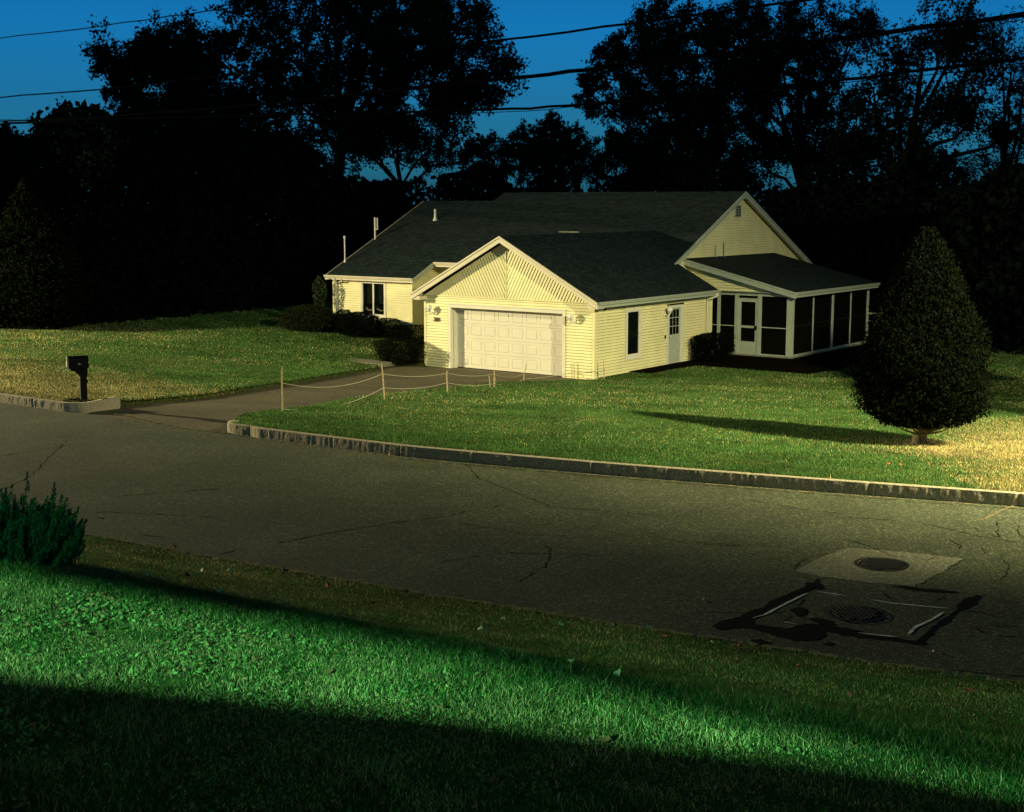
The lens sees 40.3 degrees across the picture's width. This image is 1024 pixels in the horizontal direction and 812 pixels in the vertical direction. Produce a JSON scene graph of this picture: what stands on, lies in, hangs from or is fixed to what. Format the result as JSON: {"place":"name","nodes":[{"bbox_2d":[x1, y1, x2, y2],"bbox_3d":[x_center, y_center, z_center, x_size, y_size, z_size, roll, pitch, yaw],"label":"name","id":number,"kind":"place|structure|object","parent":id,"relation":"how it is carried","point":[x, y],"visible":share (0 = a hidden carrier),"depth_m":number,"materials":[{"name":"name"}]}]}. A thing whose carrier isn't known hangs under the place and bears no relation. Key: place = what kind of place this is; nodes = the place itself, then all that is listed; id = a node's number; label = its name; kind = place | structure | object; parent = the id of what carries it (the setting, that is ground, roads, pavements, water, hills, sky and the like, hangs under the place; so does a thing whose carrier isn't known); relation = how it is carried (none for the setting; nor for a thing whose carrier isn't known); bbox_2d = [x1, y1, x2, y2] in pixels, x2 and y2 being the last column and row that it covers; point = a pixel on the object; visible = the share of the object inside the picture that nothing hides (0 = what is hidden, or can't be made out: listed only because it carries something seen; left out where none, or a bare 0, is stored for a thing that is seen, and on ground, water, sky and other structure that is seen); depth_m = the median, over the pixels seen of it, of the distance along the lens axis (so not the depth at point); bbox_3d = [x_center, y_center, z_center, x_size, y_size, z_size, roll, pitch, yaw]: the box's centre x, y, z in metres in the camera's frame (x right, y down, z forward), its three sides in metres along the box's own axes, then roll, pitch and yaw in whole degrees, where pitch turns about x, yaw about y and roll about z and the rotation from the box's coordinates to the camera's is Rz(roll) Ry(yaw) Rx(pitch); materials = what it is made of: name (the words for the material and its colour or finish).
{"place":"outdoors","nodes":[
{"label":"outdoors","id":0,"kind":"place"},
{"bbox_2d":[0,0,283,38],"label":"overhead cable","id":1,"kind":"object","parent":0,"point":[150,19],"visible":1,"depth_m":32.53,"materials":[{"name":"black plastic"}]},
{"bbox_2d":[87,365,585,432],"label":"driveway","id":2,"kind":"structure","parent":0,"point":[215,413],"depth_m":36.93,"materials":[{"name":"grey asphalt"}]},
{"bbox_2d":[93,413,225,432],"bbox_3d":[-7.085,0.321,28.186,4.373,0.001,0.490,7,11,38],"label":"driveway joint","id":3,"kind":"object","parent":2,"relation":"on","point":[156,421],"visible":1,"depth_m":28.23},
{"bbox_2d":[0,0,812,97],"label":"overhead cable","id":4,"kind":"object","parent":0,"point":[648,21],"visible":1,"depth_m":23.16,"materials":[{"name":"black plastic"}]},
{"bbox_2d":[0,403,1023,684],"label":"road","id":5,"kind":"structure","parent":0,"point":[262,503],"depth_m":18.90,"materials":[{"name":"grey asphalt"}]},
{"bbox_2d":[0,393,119,413],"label":"kerb","id":6,"kind":"structure","parent":5,"relation":"on","point":[111,403],"depth_m":30.04,"materials":[{"name":"stone"}]},
{"bbox_2d":[2,440,1021,636],"bbox_3d":[-1.500,1.473,20.335,16.882,0.001,6.991,3,9,20],"label":"road crack","id":7,"kind":"object","parent":5,"relation":"on","point":[548,505],"visible":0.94,"depth_m":19.48,"materials":[{"name":"black asphalt"}]},
{"bbox_2d":[85,533,1023,682],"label":"verge edge","id":8,"kind":"object","parent":5,"relation":"on","point":[689,633],"visible":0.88,"depth_m":14.78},
{"bbox_2d":[227,420,1023,506],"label":"kerb","id":9,"kind":"structure","parent":5,"relation":"on","point":[956,494],"depth_m":22.47,"materials":[{"name":"stone"}]},
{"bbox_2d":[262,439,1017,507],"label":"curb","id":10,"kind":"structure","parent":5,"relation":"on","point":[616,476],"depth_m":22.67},
{"bbox_2d":[400,458,1023,509],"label":"gutter crack","id":11,"kind":"object","parent":5,"relation":"on","point":[734,487],"visible":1,"depth_m":21.69,"materials":[{"name":"black asphalt"}]},
{"bbox_2d":[464,523,1023,676],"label":"road crack","id":12,"kind":"object","parent":5,"relation":"on","point":[829,577],"visible":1,"depth_m":16.65,"materials":[{"name":"black asphalt"}]},
{"bbox_2d":[784,621,895,636],"bbox_3d":[3.345,2.318,14.538,1.333,0.001,0.072,4,9,27],"label":"road marking","id":13,"kind":"object","parent":5,"relation":"on","point":[858,632],"visible":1,"depth_m":14.33,"materials":[{"name":"white paint"}]},
{"bbox_2d":[712,579,982,648],"bbox_3d":[3.611,2.247,15.032,2.076,0.001,3.142,6,10,34],"label":"tar seal","id":14,"kind":"object","parent":5,"relation":"on","point":[806,632],"visible":1,"depth_m":14.64,"materials":[{"name":"black asphalt"}]},
{"bbox_2d":[754,591,943,634],"bbox_3d":[3.681,2.238,15.084,1.808,0.001,1.344,4,9,27],"label":"road marking","id":15,"kind":"object","parent":5,"relation":"on","point":[914,627],"visible":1,"depth_m":15.27,"materials":[{"name":"white paint"}]},
{"bbox_2d":[824,604,886,621],"bbox_3d":[3.703,2.231,15.057,0.660,0.009,0.660,-3,9,-17],"label":"manhole cover","id":16,"kind":"object","parent":5,"relation":"on","point":[859,613],"visible":1,"depth_m":15.02,"materials":[{"name":"metal"}]},
{"bbox_2d":[795,548,962,586],"bbox_3d":[4.505,1.949,17.087,1.490,0.001,1.844,6,10,36],"label":"road patch","id":17,"kind":"object","parent":5,"relation":"on","point":[839,564],"visible":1,"depth_m":16.98,"materials":[{"name":"concrete"}]},
{"bbox_2d":[854,557,909,570],"bbox_3d":[4.536,1.932,17.116,0.660,0.009,0.660,-3,9,-17],"label":"manhole cover","id":18,"kind":"object","parent":17,"relation":"on","point":[878,563],"visible":1,"depth_m":17.09,"materials":[{"name":"metal"}]},
{"bbox_2d":[981,505,1013,519],"bbox_3d":[6.981,1.519,19.984,0.122,0.001,1.380,8,11,43],"label":"road seam","id":19,"kind":"object","parent":5,"relation":"on","point":[997,512],"visible":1,"depth_m":19.95,"materials":[{"name":"yellow paint"}]},
{"bbox_2d":[0,228,1023,811],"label":"ground","id":20,"kind":"structure","parent":0,"point":[516,794],"depth_m":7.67,"materials":[{"name":"green plant"}]},
{"bbox_2d":[0,471,87,567],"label":"juniper","id":21,"kind":"object","parent":20,"relation":"on","point":[45,534],"visible":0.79,"depth_m":12.41,"materials":[{"name":"green plant"}]},
{"bbox_2d":[0,178,99,329],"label":"arborvitae","id":22,"kind":"object","parent":20,"relation":"on","point":[63,267],"visible":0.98,"depth_m":57.78,"materials":[{"name":"green plant"}]},
{"bbox_2d":[0,96,134,257],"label":"leafy tree","id":23,"kind":"object","parent":20,"relation":"on","point":[104,155],"visible":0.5,"depth_m":61.17,"materials":[{"name":"green plant"}]},
{"bbox_2d":[65,355,88,400],"bbox_3d":[-9.468,-0.552,30.390,0.480,1.103,0.247,-4,9,-26],"label":"mailbox","id":24,"kind":"object","parent":20,"relation":"on","point":[79,365],"visible":0.99,"depth_m":30.32,"materials":[{"name":"black plastic"}]},
{"bbox_2d":[65,356,69,368],"bbox_3d":[-9.651,-0.950,30.243,0.075,0.273,0.244,-4,9,-26],"label":"door","id":25,"kind":"structure","parent":24,"relation":"in","point":[67,358],"depth_m":30.21,"materials":[{"name":"white plastic"}]},
{"bbox_2d":[68,398,102,403],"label":"mulch","id":26,"kind":"object","parent":20,"relation":"on","point":[79,400],"visible":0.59,"depth_m":30.33,"materials":[{"name":"soil"}]},
{"bbox_2d":[0,347,346,405],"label":"grass","id":27,"kind":"structure","parent":20,"relation":"on","point":[181,378],"depth_m":39.11,"materials":[{"name":"green plant"}]},
{"bbox_2d":[77,5,318,172],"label":"maple tree","id":28,"kind":"object","parent":20,"relation":"on","point":[143,58],"visible":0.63,"depth_m":71.01,"materials":[{"name":"green plant"}]},
{"bbox_2d":[0,298,423,373],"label":"grass","id":29,"kind":"structure","parent":20,"relation":"on","point":[84,333],"depth_m":54.83,"materials":[{"name":"green plant"}]},
{"bbox_2d":[281,367,282,411],"bbox_3d":[-4.961,-0.289,30.099,0.063,1.132,0.043,0,8,0],"label":"stake","id":30,"kind":"object","parent":20,"relation":"on","point":[281,389],"visible":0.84,"depth_m":30.08,"materials":[{"name":"beige wood"}]},
{"bbox_2d":[283,373,524,387],"bbox_3d":[-1.903,-0.768,38.022,0.785,1.780,16.995,3,9,18],"label":"rope","id":31,"kind":"object","parent":30,"relation":"attached to","point":[394,375],"visible":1,"depth_m":35.17,"materials":[{"name":"beige fabric"}]},
{"bbox_2d":[275,304,339,331],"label":"spreading shrub","id":32,"kind":"object","parent":20,"relation":"on","point":[293,318],"visible":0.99,"depth_m":60.09,"materials":[{"name":"green plant"}]},
{"bbox_2d":[311,276,327,319],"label":"young shrub","id":33,"kind":"object","parent":20,"relation":"on","point":[321,303],"visible":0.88,"depth_m":61.45,"materials":[{"name":"green plant"}]},
{"bbox_2d":[334,309,355,330],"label":"shrub","id":34,"kind":"object","parent":20,"relation":"on","point":[341,311],"visible":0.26,"depth_m":60.88,"materials":[{"name":"green plant"}]},
{"bbox_2d":[333,311,386,336],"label":"round shrub","id":35,"kind":"object","parent":20,"relation":"on","point":[347,321],"visible":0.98,"depth_m":58.97,"materials":[{"name":"green plant"}]},
{"bbox_2d":[204,0,530,174],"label":"maple tree","id":36,"kind":"object","parent":20,"relation":"on","point":[431,23],"visible":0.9,"depth_m":76.88,"materials":[{"name":"green plant"}]},
{"bbox_2d":[344,358,395,367],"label":"paving slab","id":37,"kind":"structure","parent":20,"relation":"on","point":[384,363],"depth_m":50.95,"materials":[{"name":"concrete"}]},
{"bbox_2d":[381,363,384,398],"bbox_3d":[-3.197,-0.529,34.667,0.116,1.063,0.043,0,8,0],"label":"stake","id":38,"kind":"object","parent":20,"relation":"on","point":[383,381],"visible":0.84,"depth_m":34.64,"materials":[{"name":"beige wood"}]},
{"bbox_2d":[283,370,601,409],"bbox_3d":[-1.926,-0.521,38.938,2.241,1.397,18.509,4,9,26],"label":"rope","id":39,"kind":"object","parent":38,"relation":"attached to","point":[444,383],"visible":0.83,"depth_m":37.42,"materials":[{"name":"beige fabric"}]},
{"bbox_2d":[370,318,406,337],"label":"shrub","id":40,"kind":"object","parent":20,"relation":"on","point":[395,320],"visible":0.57,"depth_m":59.06,"materials":[{"name":"green plant"}]},
{"bbox_2d":[292,109,501,184],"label":"maple tree","id":41,"kind":"object","parent":20,"relation":"on","point":[441,153],"visible":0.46,"depth_m":85.67,"materials":[{"name":"green plant"}]},
{"bbox_2d":[370,338,426,364],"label":"clipped hedge","id":42,"kind":"object","parent":20,"relation":"on","point":[400,357],"visible":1,"depth_m":50.89,"materials":[{"name":"green plant"}]},
{"bbox_2d":[374,324,423,341],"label":"clipped hedge","id":43,"kind":"object","parent":20,"relation":"on","point":[408,333],"visible":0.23,"depth_m":58.17,"materials":[{"name":"green plant"}]},
{"bbox_2d":[446,371,447,391],"bbox_3d":[-1.778,-0.591,38.169,0.058,0.758,0.043,0,8,0],"label":"stake","id":44,"kind":"object","parent":20,"relation":"on","point":[446,382],"visible":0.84,"depth_m":38.15,"materials":[{"name":"beige wood"}]},
{"bbox_2d":[484,772,499,782],"bbox_3d":[-0.099,1.829,6.862,0.106,0.021,0.046,-17,34,-35],"label":"fallen leaf","id":45,"kind":"object","parent":20,"relation":"on","point":[490,779],"visible":1,"depth_m":6.86,"materials":[{"name":"brown"}]},
{"bbox_2d":[484,136,510,171],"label":"birch tree","id":46,"kind":"object","parent":20,"relation":"on","point":[493,146],"visible":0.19,"depth_m":93.64,"materials":[{"name":"green plant"}]},
{"bbox_2d":[0,580,1019,811],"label":"clover","id":47,"kind":"object","parent":20,"relation":"on","point":[80,625],"visible":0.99,"depth_m":8.01,"materials":[{"name":"green plant"}]},
{"bbox_2d":[489,118,542,191],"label":"pine tree","id":48,"kind":"object","parent":20,"relation":"on","point":[521,151],"visible":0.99,"depth_m":79.49,"materials":[{"name":"green plant"}]},
{"bbox_2d":[71,534,1023,730],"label":"grass","id":49,"kind":"structure","parent":20,"relation":"on","point":[438,626],"depth_m":12.81,"materials":[{"name":"green plant"}]},
{"bbox_2d":[959,688,973,692],"bbox_3d":[3.848,2.409,11.837,0.171,0.036,0.084,-1,21,-15],"label":"fallen leaf","id":50,"kind":"object","parent":49,"relation":"on","point":[969,690],"visible":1,"depth_m":11.83,"materials":[{"name":"brown plant"}]},
{"bbox_2d":[528,108,585,191],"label":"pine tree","id":51,"kind":"object","parent":20,"relation":"on","point":[550,151],"visible":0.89,"depth_m":80.21,"materials":[{"name":"green plant"}]},
{"bbox_2d":[560,119,613,191],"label":"pine tree","id":52,"kind":"object","parent":20,"relation":"on","point":[597,162],"visible":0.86,"depth_m":80.89,"materials":[{"name":"green plant"}]},
{"bbox_2d":[589,734,610,742],"bbox_3d":[0.473,1.784,7.472,0.142,0.028,0.061,-17,20,-9],"label":"fallen leaf","id":53,"kind":"object","parent":20,"relation":"on","point":[605,739],"visible":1,"depth_m":7.46,"materials":[{"name":"brown"}]},
{"bbox_2d":[324,191,880,379],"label":"yellow house","id":54,"kind":"structure","parent":20,"relation":"on","point":[557,283],"depth_m":53.21,"materials":[{"name":"plastic"}]},
{"bbox_2d":[360,281,386,317],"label":"window","id":55,"kind":"structure","parent":54,"relation":"in","point":[361,282],"depth_m":60.71,"materials":[{"name":"white wood"}]},
{"bbox_2d":[458,308,561,375],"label":"garage door","id":56,"kind":"structure","parent":54,"relation":"in","point":[501,340],"depth_m":49.23,"materials":[{"name":"white metal"}]},
{"bbox_2d":[668,307,680,363],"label":"side door","id":57,"kind":"structure","parent":54,"relation":"in","point":[675,317],"depth_m":51.04,"materials":[{"name":"white paint"}]},
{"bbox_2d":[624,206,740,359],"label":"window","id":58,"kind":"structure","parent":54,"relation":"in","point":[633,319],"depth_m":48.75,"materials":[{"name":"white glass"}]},
{"bbox_2d":[738,299,757,354],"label":"screen door","id":59,"kind":"structure","parent":54,"relation":"in","point":[747,325],"depth_m":53.51,"materials":[{"name":"white paint"}]},
{"bbox_2d":[614,667,620,675],"bbox_3d":[0.705,1.762,9.248,0.062,0.025,0.115,16,31,25],"label":"fallen leaf","id":60,"kind":"object","parent":20,"relation":"on","point":[618,671],"visible":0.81,"depth_m":9.24,"materials":[{"name":"green plant"}]},
{"bbox_2d":[589,118,655,191],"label":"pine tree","id":61,"kind":"object","parent":20,"relation":"on","point":[621,157],"visible":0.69,"depth_m":81.98,"materials":[{"name":"green plant"}]},
{"bbox_2d":[571,0,784,178],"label":"ash tree","id":62,"kind":"object","parent":20,"relation":"on","point":[714,114],"visible":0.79,"depth_m":80.81,"materials":[{"name":"green plant"}]},
{"bbox_2d":[633,345,867,372],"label":"planting bed","id":63,"kind":"object","parent":20,"relation":"on","point":[839,358],"visible":0.57,"depth_m":51.01,"materials":[{"name":"brown soil"}]},
{"bbox_2d":[687,332,737,361],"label":"clipped hedge","id":64,"kind":"object","parent":63,"relation":"on","point":[702,343],"visible":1,"depth_m":51.56,"materials":[{"name":"green plant"}]},
{"bbox_2d":[706,0,893,194],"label":"ash tree","id":65,"kind":"object","parent":20,"relation":"on","point":[796,149],"visible":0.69,"depth_m":85.64,"materials":[{"name":"green plant"}]},
{"bbox_2d":[842,226,998,444],"bbox_3d":[7.998,-1.304,27.170,2.982,4.388,2.982,0,8,0],"label":"conical yew","id":66,"kind":"object","parent":20,"relation":"on","point":[919,360],"visible":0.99,"depth_m":26.59,"materials":[{"name":"green plant"}]},
{"bbox_2d":[819,0,1023,177],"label":"maple tree","id":67,"kind":"object","parent":20,"relation":"on","point":[953,46],"visible":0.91,"depth_m":71.78,"materials":[{"name":"green plant"}]},
{"bbox_2d":[957,5,1023,183],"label":"tree","id":68,"kind":"object","parent":20,"relation":"on","point":[1006,156],"visible":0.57,"depth_m":77.67,"materials":[{"name":"plant"}]},
{"bbox_2d":[0,11,1023,124],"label":"overhead cable","id":69,"kind":"object","parent":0,"point":[868,35],"visible":1,"depth_m":20.59,"materials":[{"name":"black plastic"}]},
{"bbox_2d":[0,57,1023,121],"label":"overhead cable","id":70,"kind":"object","parent":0,"point":[778,86],"visible":1,"depth_m":20.61,"materials":[{"name":"black plastic"}]},
{"bbox_2d":[0,66,1023,121],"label":"overhead cable","id":71,"kind":"object","parent":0,"point":[600,104],"visible":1,"depth_m":20.83,"materials":[{"name":"black plastic"}]},
{"bbox_2d":[0,0,1023,224],"label":"sky","id":72,"kind":"structure","parent":0,"point":[46,62],"materials":[{"name":"blue"}]},
{"bbox_2d":[233,398,1023,491],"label":"grass","id":73,"kind":"structure","parent":0,"point":[465,422],"depth_m":27.21,"materials":[{"name":"green plant"}]},
{"bbox_2d":[346,348,1023,418],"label":"grass","id":74,"kind":"structure","parent":0,"point":[690,394],"depth_m":40.49,"materials":[{"name":"green plant"}]}
]}

